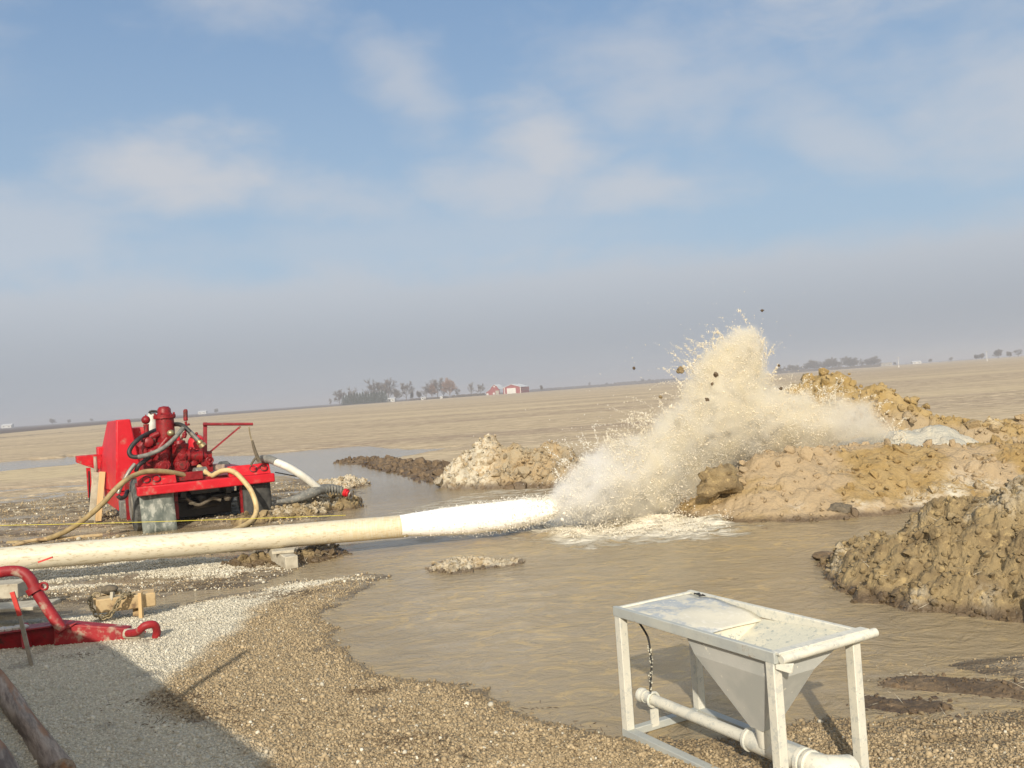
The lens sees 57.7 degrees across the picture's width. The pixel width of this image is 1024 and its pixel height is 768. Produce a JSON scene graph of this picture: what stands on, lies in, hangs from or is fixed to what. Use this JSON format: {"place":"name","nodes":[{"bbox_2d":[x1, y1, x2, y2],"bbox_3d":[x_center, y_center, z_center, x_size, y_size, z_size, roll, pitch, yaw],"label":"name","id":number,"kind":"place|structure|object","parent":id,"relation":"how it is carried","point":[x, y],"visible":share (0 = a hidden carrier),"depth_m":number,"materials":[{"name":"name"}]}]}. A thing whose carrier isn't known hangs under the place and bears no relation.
{"place":"outdoors","nodes":[
{"label":"outdoors","id":0,"kind":"place"},
{"bbox_2d":[0,443,1023,740],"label":"water","id":1,"kind":"structure","parent":0,"point":[536,627],"depth_m":8.70,"materials":[{"name":"brown liquid"}]},
{"bbox_2d":[404,487,731,539],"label":"foam droplets","id":2,"kind":"object","parent":1,"relation":"on","point":[555,507],"visible":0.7,"depth_m":12.66},
{"bbox_2d":[525,259,907,526],"bbox_3d":[3.287,0.330,14.923,8.463,5.892,3.399,-4,0,-25],"label":"water spray","id":3,"kind":"object","parent":1,"relation":"on","point":[619,454],"visible":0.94,"depth_m":14.42,"materials":[{"name":"beige liquid"}]},
{"bbox_2d":[811,551,833,559],"bbox_3d":[3.329,1.816,9.745,0.374,0.118,0.216,-4,0,0],"label":"clod","id":4,"kind":"object","parent":1,"relation":"on","point":[816,555],"visible":0.33,"depth_m":9.73,"materials":[{"name":"brown soil"}]},
{"bbox_2d":[0,355,1023,767],"bbox_3d":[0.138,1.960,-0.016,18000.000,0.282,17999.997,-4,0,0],"label":"ground","id":5,"kind":"structure","parent":0,"point":[976,389],"depth_m":29.04,"materials":[{"name":"brown soil"}]},
{"bbox_2d":[1,424,13,427],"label":"house","id":6,"kind":"structure","parent":5,"relation":"on","point":[7,425],"depth_m":1196.48,"materials":[{"name":"white"}]},
{"bbox_2d":[0,739,20,767],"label":"log","id":7,"kind":"object","parent":5,"relation":"on","point":[7,760],"visible":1,"depth_m":5.08,"materials":[{"name":"brown wood"}]},
{"bbox_2d":[0,579,27,598],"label":"timber block","id":8,"kind":"object","parent":5,"relation":"on","point":[17,586],"depth_m":9.59,"materials":[{"name":"grey wood"}]},
{"bbox_2d":[10,591,33,665],"bbox_3d":[-3.950,1.992,7.499,0.144,0.655,0.039,-4,-1,-39],"label":"marker stake","id":9,"kind":"object","parent":5,"relation":"on","point":[22,626],"visible":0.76,"depth_m":7.49,"materials":[{"name":"red paint"}]},
{"bbox_2d":[0,598,60,612],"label":"timber block","id":10,"kind":"object","parent":5,"relation":"on","point":[29,605],"depth_m":9.19,"materials":[{"name":"white wood"}]},
{"bbox_2d":[0,668,75,767],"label":"log","id":11,"kind":"object","parent":5,"relation":"on","point":[46,750],"visible":0.97,"depth_m":5.72,"materials":[{"name":"brown wood"}]},
{"bbox_2d":[12,533,102,546],"bbox_3d":[-7.641,2.606,15.643,1.368,0.098,0.211,-4,0,-25],"label":"stick","id":12,"kind":"object","parent":5,"relation":"on","point":[59,538],"visible":0.88,"depth_m":15.62,"materials":[{"name":"brown wood"}]},
{"bbox_2d":[0,565,160,648],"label":"red outrigger","id":13,"kind":"object","parent":5,"relation":"on","point":[56,629],"visible":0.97,"depth_m":8.15,"materials":[{"name":"paint"}]},
{"bbox_2d":[88,471,90,504],"bbox_3d":[-8.518,2.169,18.739,0.034,0.838,0.160,-4,-1,-37],"label":"steel rod","id":14,"kind":"object","parent":5,"relation":"on","point":[89,485],"visible":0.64,"depth_m":18.71,"materials":[{"name":"metal"}]},
{"bbox_2d":[89,472,98,520],"bbox_3d":[-8.265,2.219,18.363,0.254,0.952,0.116,-4,0,-28],"label":"timber post","id":15,"kind":"object","parent":5,"relation":"on","point":[94,490],"visible":0.85,"depth_m":18.32,"materials":[{"name":"beige wood"}]},
{"bbox_2d":[6,469,185,543],"bbox_3d":[-6.995,2.079,15.844,3.178,1.138,1.006,-4,0,-17],"label":"tan hose","id":16,"kind":"object","parent":5,"relation":"on","point":[104,501],"visible":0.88,"depth_m":15.52,"materials":[{"name":"beige rubber"}]},
{"bbox_2d":[95,472,105,520],"bbox_3d":[-8.080,2.203,18.238,0.264,0.967,0.104,-4,-1,-45],"label":"timber post","id":17,"kind":"object","parent":5,"relation":"on","point":[100,494],"visible":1,"depth_m":18.21,"materials":[{"name":"brown wood"}]},
{"bbox_2d":[93,589,155,617],"bbox_3d":[-3.857,2.170,9.241,0.636,0.287,0.434,-4,0,-10],"label":"timber bundle","id":18,"kind":"object","parent":5,"relation":"on","point":[137,602],"visible":0.88,"depth_m":9.11,"materials":[{"name":"brown wood"}]},
{"bbox_2d":[101,584,117,593],"bbox_3d":[-4.023,2.053,9.287,0.168,0.098,0.140,-4,0,0],"label":"mud lump","id":19,"kind":"object","parent":18,"relation":"on","point":[106,589],"visible":0.9,"depth_m":9.24,"materials":[{"name":"brown soil"}]},
{"bbox_2d":[87,591,134,620],"bbox_3d":[-3.932,2.159,9.068,0.457,0.249,0.257,-4,0,0],"label":"chain","id":20,"kind":"object","parent":18,"relation":"on","point":[108,614],"visible":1,"depth_m":8.99,"materials":[{"name":"metal"}]},
{"bbox_2d":[0,515,343,525],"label":"yellow rope","id":21,"kind":"object","parent":5,"relation":"on","point":[168,521],"visible":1,"depth_m":15.03,"materials":[{"name":"yellow fabric"}]},
{"bbox_2d":[75,406,274,533],"bbox_3d":[-6.720,1.535,18.140,3.043,2.194,4.441,-4,0,-28],"label":"pump trailer","id":22,"kind":"object","parent":5,"relation":"on","point":[126,449],"visible":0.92,"depth_m":16.90,"materials":[{"name":"red paint"}]},
{"bbox_2d":[213,464,224,469],"bbox_3d":[-5.524,1.559,17.432,0.244,0.110,0.120,-4,0,-28],"label":"timber block","id":23,"kind":"object","parent":22,"relation":"on","point":[217,466],"depth_m":17.39,"materials":[{"name":"grey wood"}]},
{"bbox_2d":[197,464,258,528],"bbox_3d":[-4.918,1.969,16.412,0.763,1.099,2.095,-4,0,-31],"label":"tan hose","id":24,"kind":"object","parent":22,"relation":"hanging from","point":[245,483],"visible":0.89,"depth_m":16.51,"materials":[{"name":"rubber"}]},
{"bbox_2d":[254,455,319,486],"bbox_3d":[-4.143,1.646,17.039,1.198,0.741,0.342,-4,0,-4],"label":"discharge hose","id":25,"kind":"object","parent":22,"relation":"hanging from","point":[295,471],"visible":0.96,"depth_m":16.93,"materials":[{"name":"white plastic"}]},
{"bbox_3d":[-4.697,0.904,16.696,0.063,0.272,0.024,-4,0,0],"label":"chain link","id":26,"kind":"object","parent":22,"relation":"hanging from","visible":0},
{"bbox_2d":[250,440,260,465],"bbox_3d":[-4.624,1.237,16.731,0.212,0.461,0.089,-4,-1,-40],"label":"lifting strap","id":27,"kind":"object","parent":26,"relation":"hanging from","point":[257,458],"visible":1,"depth_m":16.70,"materials":[{"name":"beige fabric"}]},
{"bbox_2d":[198,410,207,413],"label":"house","id":28,"kind":"structure","parent":5,"relation":"on","point":[203,412],"depth_m":1296.49,"materials":[{"name":"white"}]},
{"bbox_2d":[267,548,297,569],"bbox_3d":[-2.915,2.199,11.799,0.160,0.189,0.864,-4,0,-29],"label":"timber block","id":29,"kind":"object","parent":5,"relation":"on","point":[287,561],"depth_m":11.47,"materials":[{"name":"grey wood"}]},
{"bbox_2d":[0,515,408,568],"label":"discharge pipe","id":30,"kind":"object","parent":29,"relation":"on","point":[75,553],"visible":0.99,"depth_m":11.75,"materials":[{"name":"white plastic"}]},
{"bbox_2d":[23,556,52,566],"bbox_3d":[-5.653,2.109,10.887,0.553,0.143,0.020,-4,0,0],"label":"marker wire","id":31,"kind":"object","parent":30,"relation":"attached to","point":[41,560],"visible":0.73,"depth_m":10.88,"materials":[{"name":"red paint"}]},
{"bbox_2d":[399,499,560,535],"bbox_3d":[-0.410,1.825,12.647,2.265,0.396,0.397,-4,0,-19],"label":"water jet","id":32,"kind":"object","parent":30,"relation":"attached to","point":[426,525],"visible":0.91,"depth_m":12.45},
{"bbox_2d":[272,547,295,553],"bbox_3d":[-2.869,2.100,11.706,0.270,0.035,0.220,-4,0,-6],"label":"wooden wedge","id":33,"kind":"object","parent":29,"relation":"on","point":[284,550],"visible":1,"depth_m":11.61,"materials":[{"name":"beige wood"}]},
{"bbox_2d":[219,543,352,567],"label":"mud bank","id":34,"kind":"structure","parent":5,"relation":"on","point":[315,553],"depth_m":12.02,"materials":[{"name":"brown soil"}]},
{"bbox_2d":[230,491,365,525],"bbox_3d":[-3.787,2.269,17.198,1.675,0.506,3.274,-4,0,23],"label":"clay rubble","id":35,"kind":"object","parent":5,"relation":"on","point":[322,504],"visible":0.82,"depth_m":16.76,"materials":[{"name":"brown soil"}]},
{"bbox_2d":[276,484,353,503],"bbox_3d":[-3.639,2.033,17.123,1.456,0.325,0.411,-4,0,-26],"label":"suction hose","id":36,"kind":"object","parent":35,"relation":"on","point":[309,493],"visible":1,"depth_m":17.04,"materials":[{"name":"grey plastic"}]},
{"bbox_2d":[332,389,345,404],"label":"bare tree","id":37,"kind":"object","parent":5,"relation":"on","point":[339,394],"visible":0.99,"depth_m":703.99,"materials":[{"name":"plant"}]},
{"bbox_2d":[318,474,371,489],"bbox_3d":[-4.068,2.369,22.029,1.729,0.418,1.304,-4,0,0],"label":"clay rubble","id":38,"kind":"object","parent":5,"relation":"on","point":[349,481],"visible":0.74,"depth_m":21.94,"materials":[{"name":"beige soil"}]},
{"bbox_2d":[347,387,356,404],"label":"bare tree","id":39,"kind":"object","parent":5,"relation":"on","point":[350,392],"visible":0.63,"depth_m":720.59,"materials":[{"name":"plant"}]},
{"bbox_2d":[351,393,356,403],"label":"evergreen tree","id":40,"kind":"object","parent":5,"relation":"on","point":[354,396],"visible":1,"depth_m":696.47,"materials":[{"name":"plant"}]},
{"bbox_2d":[357,393,362,403],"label":"evergreen tree","id":41,"kind":"object","parent":5,"relation":"on","point":[359,398],"visible":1,"depth_m":696.65,"materials":[{"name":"plant"}]},
{"bbox_2d":[364,378,377,396],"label":"bare tree","id":42,"kind":"object","parent":5,"relation":"on","point":[370,388],"visible":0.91,"depth_m":719.85,"materials":[{"name":"grey plant"}]},
{"bbox_2d":[372,379,391,402],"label":"bare tree","id":43,"kind":"object","parent":5,"relation":"on","point":[378,387],"visible":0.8,"depth_m":719.95,"materials":[{"name":"grey plant"}]},
{"bbox_2d":[383,391,388,401],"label":"evergreen tree","id":44,"kind":"object","parent":5,"relation":"on","point":[385,396],"visible":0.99,"depth_m":697.40,"materials":[{"name":"plant"}]},
{"bbox_2d":[380,377,397,397],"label":"bare tree","id":45,"kind":"object","parent":5,"relation":"on","point":[389,381],"visible":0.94,"depth_m":714.41,"materials":[{"name":"grey plant"}]},
{"bbox_2d":[333,455,449,482],"bbox_3d":[-3.122,2.303,27.098,3.131,0.519,12.476,-4,0,-22],"label":"topsoil strip","id":46,"kind":"object","parent":5,"relation":"on","point":[419,468],"visible":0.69,"depth_m":25.87,"materials":[{"name":"brown soil"}]},
{"bbox_2d":[387,397,395,401],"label":"house","id":47,"kind":"structure","parent":5,"relation":"on","point":[392,399],"depth_m":710.48,"materials":[{"name":"white"}]},
{"bbox_2d":[392,387,401,398],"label":"bare tree","id":48,"kind":"object","parent":5,"relation":"on","point":[396,393],"visible":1,"depth_m":698.98,"materials":[{"name":"grey plant"}]},
{"bbox_2d":[399,381,414,400],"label":"bare tree","id":49,"kind":"object","parent":5,"relation":"on","point":[405,387],"visible":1,"depth_m":699.03,"materials":[{"name":"grey plant"}]},
{"bbox_2d":[416,391,423,397],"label":"house","id":50,"kind":"structure","parent":5,"relation":"on","point":[419,394],"depth_m":703.55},
{"bbox_2d":[420,383,430,397],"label":"bare tree","id":51,"kind":"object","parent":5,"relation":"on","point":[426,389],"visible":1,"depth_m":700.47,"materials":[{"name":"grey plant"}]},
{"bbox_2d":[409,396,447,400],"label":"hedge","id":52,"kind":"object","parent":5,"relation":"on","point":[427,398],"visible":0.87,"depth_m":697.54,"materials":[{"name":"plant"}]},
{"bbox_2d":[426,383,437,395],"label":"bare tree","id":53,"kind":"object","parent":5,"relation":"on","point":[432,388],"visible":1,"depth_m":702.32,"materials":[{"name":"grey plant"}]},
{"bbox_2d":[429,377,444,396],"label":"bare tree","id":54,"kind":"object","parent":5,"relation":"on","point":[439,384],"visible":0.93,"depth_m":704.29,"materials":[{"name":"grey plant"}]},
{"bbox_2d":[441,377,457,397],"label":"bare tree","id":55,"kind":"object","parent":5,"relation":"on","point":[446,386],"visible":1,"depth_m":698.68,"materials":[{"name":"plant"}]},
{"bbox_2d":[451,393,484,397],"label":"hedge","id":56,"kind":"object","parent":5,"relation":"on","point":[467,395],"visible":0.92,"depth_m":698.76,"materials":[{"name":"plant"}]},
{"bbox_2d":[425,555,524,574],"bbox_3d":[-0.424,2.111,10.730,1.608,0.250,0.979,-4,0,0],"label":"clay rubble","id":57,"kind":"object","parent":5,"relation":"on","point":[461,564],"visible":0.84,"depth_m":10.69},
{"bbox_2d":[476,383,484,392],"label":"bare tree","id":58,"kind":"object","parent":5,"relation":"on","point":[479,388],"visible":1,"depth_m":699.28,"materials":[{"name":"grey plant"}]},
{"bbox_2d":[486,384,503,394],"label":"barn","id":59,"kind":"structure","parent":5,"relation":"on","point":[494,390],"depth_m":699.99,"materials":[{"name":"red"}]},
{"bbox_2d":[503,384,528,393],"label":"shed","id":60,"kind":"structure","parent":5,"relation":"on","point":[514,388],"depth_m":690.00,"materials":[{"name":"red"}]},
{"bbox_2d":[507,388,515,393],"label":"sliding door","id":61,"kind":"structure","parent":60,"relation":"in","point":[509,390],"depth_m":689.76,"materials":[{"name":"white"}]},
{"bbox_2d":[433,433,614,490],"bbox_3d":[-0.091,1.676,20.172,3.107,1.212,4.659,-4,-1,-40],"label":"clay heap","id":62,"kind":"object","parent":5,"relation":"on","point":[488,461],"visible":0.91,"depth_m":19.74,"materials":[{"name":"beige soil"}]},
{"bbox_2d":[530,383,613,390],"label":"hedge","id":63,"kind":"object","parent":5,"relation":"on","point":[571,387],"visible":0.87,"depth_m":1498.81,"materials":[{"name":"grey plant"}]},
{"bbox_2d":[614,378,677,384],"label":"hedge","id":64,"kind":"object","parent":5,"relation":"on","point":[645,381],"visible":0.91,"depth_m":1498.43,"materials":[{"name":"plant"}]},
{"bbox_2d":[613,590,878,767],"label":"hopper table","id":65,"kind":"object","parent":5,"relation":"on","point":[753,663],"visible":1,"depth_m":4.65,"materials":[{"name":"white paint"}]},
{"bbox_2d":[787,365,795,370],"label":"bare tree","id":66,"kind":"object","parent":5,"relation":"on","point":[791,368],"visible":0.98,"depth_m":1098.32,"materials":[{"name":"grey plant"}]},
{"bbox_2d":[803,361,813,368],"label":"bare tree","id":67,"kind":"object","parent":5,"relation":"on","point":[807,364],"visible":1,"depth_m":1097.64,"materials":[{"name":"grey plant"}]},
{"bbox_2d":[808,360,819,367],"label":"bare tree","id":68,"kind":"object","parent":5,"relation":"on","point":[814,364],"visible":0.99,"depth_m":1096.79,"materials":[{"name":"grey plant"}]},
{"bbox_2d":[821,359,832,367],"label":"bare tree","id":69,"kind":"object","parent":5,"relation":"on","point":[826,363],"visible":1,"depth_m":1097.48,"materials":[{"name":"grey plant"}]},
{"bbox_2d":[775,364,880,373],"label":"hedge","id":70,"kind":"object","parent":5,"relation":"on","point":[831,368],"visible":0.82,"depth_m":1088.60,"materials":[{"name":"grey plant"}]},
{"bbox_2d":[826,356,837,367],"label":"bare tree","id":71,"kind":"object","parent":5,"relation":"on","point":[834,363],"visible":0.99,"depth_m":1096.26,"materials":[{"name":"grey plant"}]},
{"bbox_2d":[671,434,1023,522],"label":"dirt mound","id":72,"kind":"object","parent":5,"relation":"on","point":[792,483],"visible":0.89,"depth_m":13.21,"materials":[{"name":"soil"}]},
{"bbox_2d":[696,463,743,498],"bbox_3d":[2.961,1.385,13.323,0.724,0.494,0.576,-4,0,0],"label":"clay boulder","id":73,"kind":"object","parent":72,"relation":"on","point":[715,482],"visible":0.99,"depth_m":13.14,"materials":[{"name":"brown soil"}]},
{"bbox_2d":[827,502,851,513],"bbox_3d":[4.416,1.703,12.563,0.342,0.207,0.252,-4,-1,31],"label":"rock","id":74,"kind":"object","parent":72,"relation":"on","point":[839,507],"visible":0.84,"depth_m":12.49,"materials":[{"name":"grey stone"}]},
{"bbox_2d":[841,356,856,366],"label":"bare tree","id":75,"kind":"object","parent":5,"relation":"on","point":[846,359],"visible":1,"depth_m":1097.81,"materials":[{"name":"grey plant"}]},
{"bbox_2d":[848,357,858,365],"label":"bare tree","id":76,"kind":"object","parent":5,"relation":"on","point":[854,358],"visible":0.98,"depth_m":1097.14,"materials":[{"name":"grey plant"}]},
{"bbox_2d":[697,368,1023,467],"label":"dirt mound","id":77,"kind":"object","parent":5,"relation":"on","point":[899,408],"visible":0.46,"depth_m":19.08,"materials":[{"name":"soil"}]},
{"bbox_2d":[866,356,878,364],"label":"bare tree","id":78,"kind":"object","parent":5,"relation":"on","point":[876,358],"visible":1,"depth_m":1097.87,"materials":[{"name":"grey plant"}]},
{"bbox_2d":[880,362,891,365],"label":"house","id":79,"kind":"structure","parent":5,"relation":"on","point":[887,364],"depth_m":1296.46,"materials":[{"name":"white paint"}]},
{"bbox_2d":[846,693,960,719],"bbox_3d":[2.273,1.914,5.457,1.057,0.178,1.119,-4,0,0],"label":"mud streak","id":80,"kind":"object","parent":5,"relation":"on","point":[898,705],"visible":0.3,"depth_m":5.42,"materials":[{"name":"brown soil"}]},
{"bbox_2d":[837,425,978,445],"bbox_3d":[7.241,1.244,16.522,4.619,0.986,2.909,-4,0,0],"label":"clay heap","id":81,"kind":"object","parent":5,"relation":"on","point":[939,434],"visible":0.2,"depth_m":16.28,"materials":[{"name":"beige soil"}]},
{"bbox_2d":[910,361,920,363],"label":"house","id":82,"kind":"structure","parent":5,"relation":"on","point":[915,362],"depth_m":1196.47,"materials":[{"name":"white"}]},
{"bbox_2d":[816,473,1023,622],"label":"dirt mound","id":83,"kind":"object","parent":5,"relation":"on","point":[962,555],"visible":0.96,"depth_m":7.83,"materials":[{"name":"brown soil"}]},
{"bbox_2d":[868,665,1023,701],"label":"mud streak","id":84,"kind":"object","parent":5,"relation":"on","point":[991,688],"visible":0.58,"depth_m":5.67,"materials":[{"name":"brown soil"}]},
{"bbox_2d":[992,349,1003,358],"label":"bare tree","id":85,"kind":"object","parent":5,"relation":"on","point":[997,353],"visible":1,"depth_m":898.86,"materials":[{"name":"grey plant"}]},
{"bbox_2d":[0,479,1023,767],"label":"gravel","id":86,"kind":"structure","parent":0,"point":[214,563],"depth_m":5.97,"materials":[{"name":"beige gravel"}]},
{"bbox_2d":[55,563,1023,767],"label":"plant debris","id":87,"kind":"object","parent":86,"relation":"on","point":[350,691],"visible":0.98,"depth_m":5.77,"materials":[{"name":"brown plant"}]},
{"bbox_2d":[0,0,1023,426],"label":"sky","id":88,"kind":"structure","parent":0,"point":[209,205],"materials":[{"name":"blue"}]},
{"bbox_2d":[676,366,684,373],"bbox_3d":[2.211,-0.185,12.200,0.085,0.107,0.126,-4,0,-27],"label":"flying clod","id":89,"kind":"object","parent":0,"point":[680,369],"visible":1,"depth_m":12.17,"materials":[{"name":"brown soil"}]}
]}

